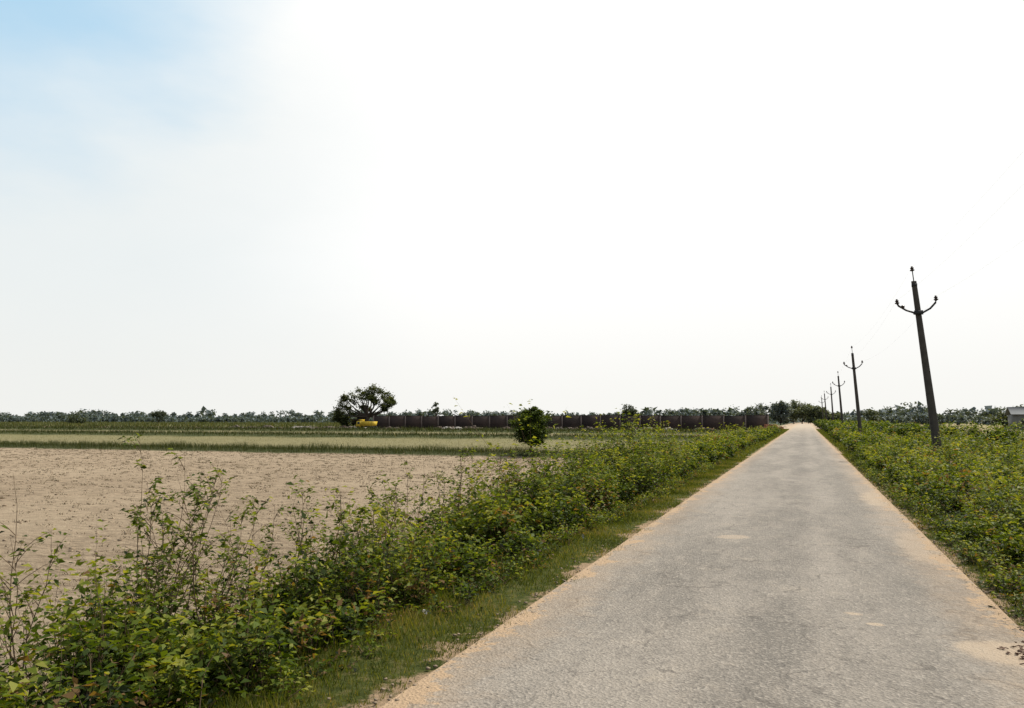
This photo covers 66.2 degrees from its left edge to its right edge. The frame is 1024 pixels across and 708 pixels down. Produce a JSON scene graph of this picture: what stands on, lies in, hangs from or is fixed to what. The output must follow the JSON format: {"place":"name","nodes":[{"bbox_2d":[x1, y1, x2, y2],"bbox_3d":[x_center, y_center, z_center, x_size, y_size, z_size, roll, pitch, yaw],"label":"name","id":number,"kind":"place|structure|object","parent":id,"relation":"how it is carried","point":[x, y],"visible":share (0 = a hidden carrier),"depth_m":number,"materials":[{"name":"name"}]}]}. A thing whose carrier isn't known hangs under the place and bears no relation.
{"place":"outdoors","nodes":[
{"label":"outdoors","id":0,"kind":"place"},
{"bbox_2d":[0,421,738,694],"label":"field grass","id":1,"kind":"structure","parent":0,"point":[93,425],"depth_m":92.17,"materials":[{"name":"green plant"}]},
{"bbox_2d":[0,420,1023,707],"bbox_3d":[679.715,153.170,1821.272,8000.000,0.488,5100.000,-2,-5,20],"label":"ground","id":2,"kind":"structure","parent":0,"point":[28,512],"depth_m":18.33,"materials":[{"name":"soil"}]},
{"bbox_2d":[66,410,88,423],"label":"tree","id":3,"kind":"object","parent":2,"relation":"on","point":[73,418],"visible":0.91,"depth_m":281.22,"materials":[{"name":"green plant"}]},
{"bbox_2d":[149,409,166,423],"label":"tree","id":4,"kind":"object","parent":2,"relation":"on","point":[159,414],"visible":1,"depth_m":273.91,"materials":[{"name":"green plant"}]},
{"bbox_2d":[0,447,578,686],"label":"field clods","id":5,"kind":"object","parent":2,"relation":"on","point":[137,505],"visible":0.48,"depth_m":21.91,"materials":[{"name":"soil"}]},
{"bbox_2d":[0,425,604,697],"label":"tall weeds","id":6,"kind":"object","parent":2,"relation":"on","point":[174,544],"visible":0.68,"depth_m":6.17,"materials":[{"name":"green plant"}]},
{"bbox_2d":[0,446,618,658],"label":"field stubble","id":7,"kind":"object","parent":2,"relation":"on","point":[201,458],"visible":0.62,"depth_m":28.60,"materials":[{"name":"plant"}]},
{"bbox_2d":[330,410,345,422],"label":"tree","id":8,"kind":"object","parent":2,"relation":"on","point":[333,413],"visible":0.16,"depth_m":271.60,"materials":[{"name":"green plant"}]},
{"bbox_2d":[331,383,397,426],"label":"spreading tree","id":9,"kind":"object","parent":2,"relation":"on","point":[389,401],"visible":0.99,"depth_m":179.47,"materials":[{"name":"green plant"}]},
{"bbox_2d":[356,420,377,429],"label":"tipper truck","id":10,"kind":"object","parent":2,"relation":"on","point":[364,423],"visible":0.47,"depth_m":149.37,"materials":[{"name":"yellow paint"}]},
{"bbox_2d":[0,398,782,707],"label":"roadside shrubs","id":11,"kind":"object","parent":2,"relation":"on","point":[128,662],"visible":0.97,"depth_m":6.29,"materials":[{"name":"green plant"}]},
{"bbox_2d":[432,402,438,415],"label":"tree","id":12,"kind":"object","parent":2,"relation":"on","point":[435,405],"visible":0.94,"depth_m":220.39,"materials":[{"name":"green plant"}]},
{"bbox_2d":[228,425,717,430],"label":"rubble heaps","id":13,"kind":"object","parent":2,"relation":"on","point":[456,427],"visible":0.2,"depth_m":157.38,"materials":[{"name":"brown brick"}]},
{"bbox_2d":[0,401,1006,425],"bbox_3d":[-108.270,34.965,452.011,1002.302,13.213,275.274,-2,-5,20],"label":"distant trees","id":14,"kind":"object","parent":2,"relation":"on","point":[919,414],"visible":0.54,"depth_m":447.21,"materials":[{"name":"green plant"}]},
{"bbox_2d":[508,406,554,455],"bbox_3d":[0.998,4.141,42.161,2.585,2.778,2.574,-2,-5,20],"label":"tree","id":15,"kind":"object","parent":2,"relation":"on","point":[539,422],"visible":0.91,"depth_m":41.75,"materials":[{"name":"green plant"}]},
{"bbox_2d":[374,415,766,429],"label":"brick panels","id":16,"kind":"object","parent":2,"relation":"on","point":[712,422],"visible":0.62,"depth_m":155.74,"materials":[{"name":"brown brick"}]},
{"bbox_2d":[373,415,768,429],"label":"piers","id":17,"kind":"structure","parent":2,"relation":"on","point":[581,421],"depth_m":156.24,"materials":[{"name":"grey concrete"}]},
{"bbox_2d":[373,415,766,415],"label":"coping","id":18,"kind":"object","parent":17,"relation":"on","point":[593,415],"visible":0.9,"depth_m":155.96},
{"bbox_2d":[184,429,1023,707],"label":"grass verge","id":19,"kind":"object","parent":2,"relation":"on","point":[596,535],"depth_m":6.59,"materials":[{"name":"green plant"}]},
{"bbox_2d":[554,408,674,480],"bbox_3d":[2.697,2.545,20.216,2.206,2.346,7.826,-2,-5,20],"label":"roadside bush","id":20,"kind":"object","parent":2,"relation":"on","point":[620,447],"visible":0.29,"depth_m":19.56,"materials":[{"name":"green plant"}]},
{"bbox_2d":[620,404,638,415],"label":"tree","id":21,"kind":"object","parent":2,"relation":"on","point":[630,410],"visible":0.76,"depth_m":185.32,"materials":[{"name":"green plant"}]},
{"bbox_2d":[328,465,1023,707],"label":"roadside stones","id":22,"kind":"object","parent":2,"relation":"on","point":[436,666],"visible":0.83,"depth_m":6.71,"materials":[{"name":"beige stone"}]},
{"bbox_2d":[735,407,752,415],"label":"roadside tree","id":23,"kind":"object","parent":2,"relation":"on","point":[741,413],"visible":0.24,"depth_m":296.28,"materials":[{"name":"green plant"}]},
{"bbox_2d":[746,403,773,421],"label":"roadside tree","id":24,"kind":"object","parent":2,"relation":"on","point":[761,410],"visible":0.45,"depth_m":285.21,"materials":[{"name":"green plant"}]},
{"bbox_2d":[760,424,783,429],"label":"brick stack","id":25,"kind":"object","parent":2,"relation":"on","point":[765,425],"visible":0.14,"depth_m":128.97,"materials":[{"name":"brown brick"}]},
{"bbox_2d":[767,400,794,424],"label":"roadside tree","id":26,"kind":"object","parent":2,"relation":"on","point":[783,410],"visible":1,"depth_m":272.19,"materials":[{"name":"green plant"}]},
{"bbox_2d":[776,402,803,424],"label":"roadside tree","id":27,"kind":"object","parent":2,"relation":"on","point":[789,419],"visible":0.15,"depth_m":299.50,"materials":[{"name":"green plant"}]},
{"bbox_2d":[789,399,812,423],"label":"roadside tree","id":28,"kind":"object","parent":2,"relation":"on","point":[802,414],"visible":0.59,"depth_m":284.34,"materials":[{"name":"green plant"}]},
{"bbox_2d":[802,405,830,422],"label":"roadside tree","id":29,"kind":"object","parent":2,"relation":"on","point":[813,412],"visible":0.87,"depth_m":270.12,"materials":[{"name":"green plant"}]},
{"bbox_2d":[821,393,827,418],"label":"utility pole","id":30,"kind":"object","parent":2,"relation":"on","point":[825,405],"visible":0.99,"depth_m":177.01,"materials":[{"name":"concrete"}]},
{"bbox_2d":[826,383,835,420],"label":"utility pole","id":31,"kind":"object","parent":2,"relation":"on","point":[831,394],"visible":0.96,"depth_m":140.51,"materials":[{"name":"concrete"}]},
{"bbox_2d":[824,411,843,420],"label":"roadside tree","id":32,"kind":"object","parent":2,"relation":"on","point":[837,416],"visible":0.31,"depth_m":276.28,"materials":[{"name":"green plant"}]},
{"bbox_2d":[832,372,844,424],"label":"utility pole","id":33,"kind":"object","parent":2,"relation":"on","point":[840,401],"visible":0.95,"depth_m":105.04,"materials":[{"name":"concrete"}]},
{"bbox_2d":[843,346,862,433],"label":"utility pole","id":34,"kind":"object","parent":2,"relation":"on","point":[856,397],"visible":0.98,"depth_m":68.66,"materials":[{"name":"concrete"}]},
{"bbox_2d":[863,409,881,421],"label":"tree","id":35,"kind":"object","parent":2,"relation":"on","point":[871,414],"visible":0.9,"depth_m":185.72,"materials":[{"name":"green plant"}]},
{"bbox_2d":[813,418,1023,624],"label":"roadside shrubs","id":36,"kind":"object","parent":2,"relation":"on","point":[976,471],"visible":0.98,"depth_m":16.12,"materials":[{"name":"green plant"}]},
{"bbox_2d":[895,266,942,451],"bbox_3d":[16.979,0.661,32.716,1.669,8.801,0.488,-1,-5,13],"label":"utility pole","id":37,"kind":"object","parent":2,"relation":"on","point":[918,312],"visible":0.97,"depth_m":32.63,"materials":[{"name":"concrete"}]},
{"bbox_2d":[830,154,1020,388],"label":"power lines","id":38,"kind":"object","parent":37,"relation":"attached to","point":[939,265],"visible":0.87,"depth_m":24.86,"materials":[{"name":"metal"}]},
{"bbox_2d":[984,404,1023,426],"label":"tree","id":39,"kind":"object","parent":2,"relation":"on","point":[1001,416],"visible":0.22,"depth_m":152.92,"materials":[{"name":"green plant"}]},
{"bbox_2d":[1005,407,1023,429],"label":"farm shed","id":40,"kind":"structure","parent":2,"relation":"on","point":[1015,414],"depth_m":144.69,"materials":[{"name":"paint"}]},
{"bbox_2d":[0,0,1023,419],"label":"sky","id":41,"kind":"structure","parent":0,"point":[232,207],"materials":[{"name":"white"}]},
{"bbox_2d":[380,424,1023,707],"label":"road","id":42,"kind":"structure","parent":0,"point":[797,566],"depth_m":6.16,"materials":[{"name":"grey asphalt"}]},
{"bbox_2d":[997,640,1023,664],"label":"dry debris","id":43,"kind":"object","parent":42,"relation":"on","point":[1016,653],"visible":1,"depth_m":5.37,"materials":[{"name":"brown plant"}]}
]}

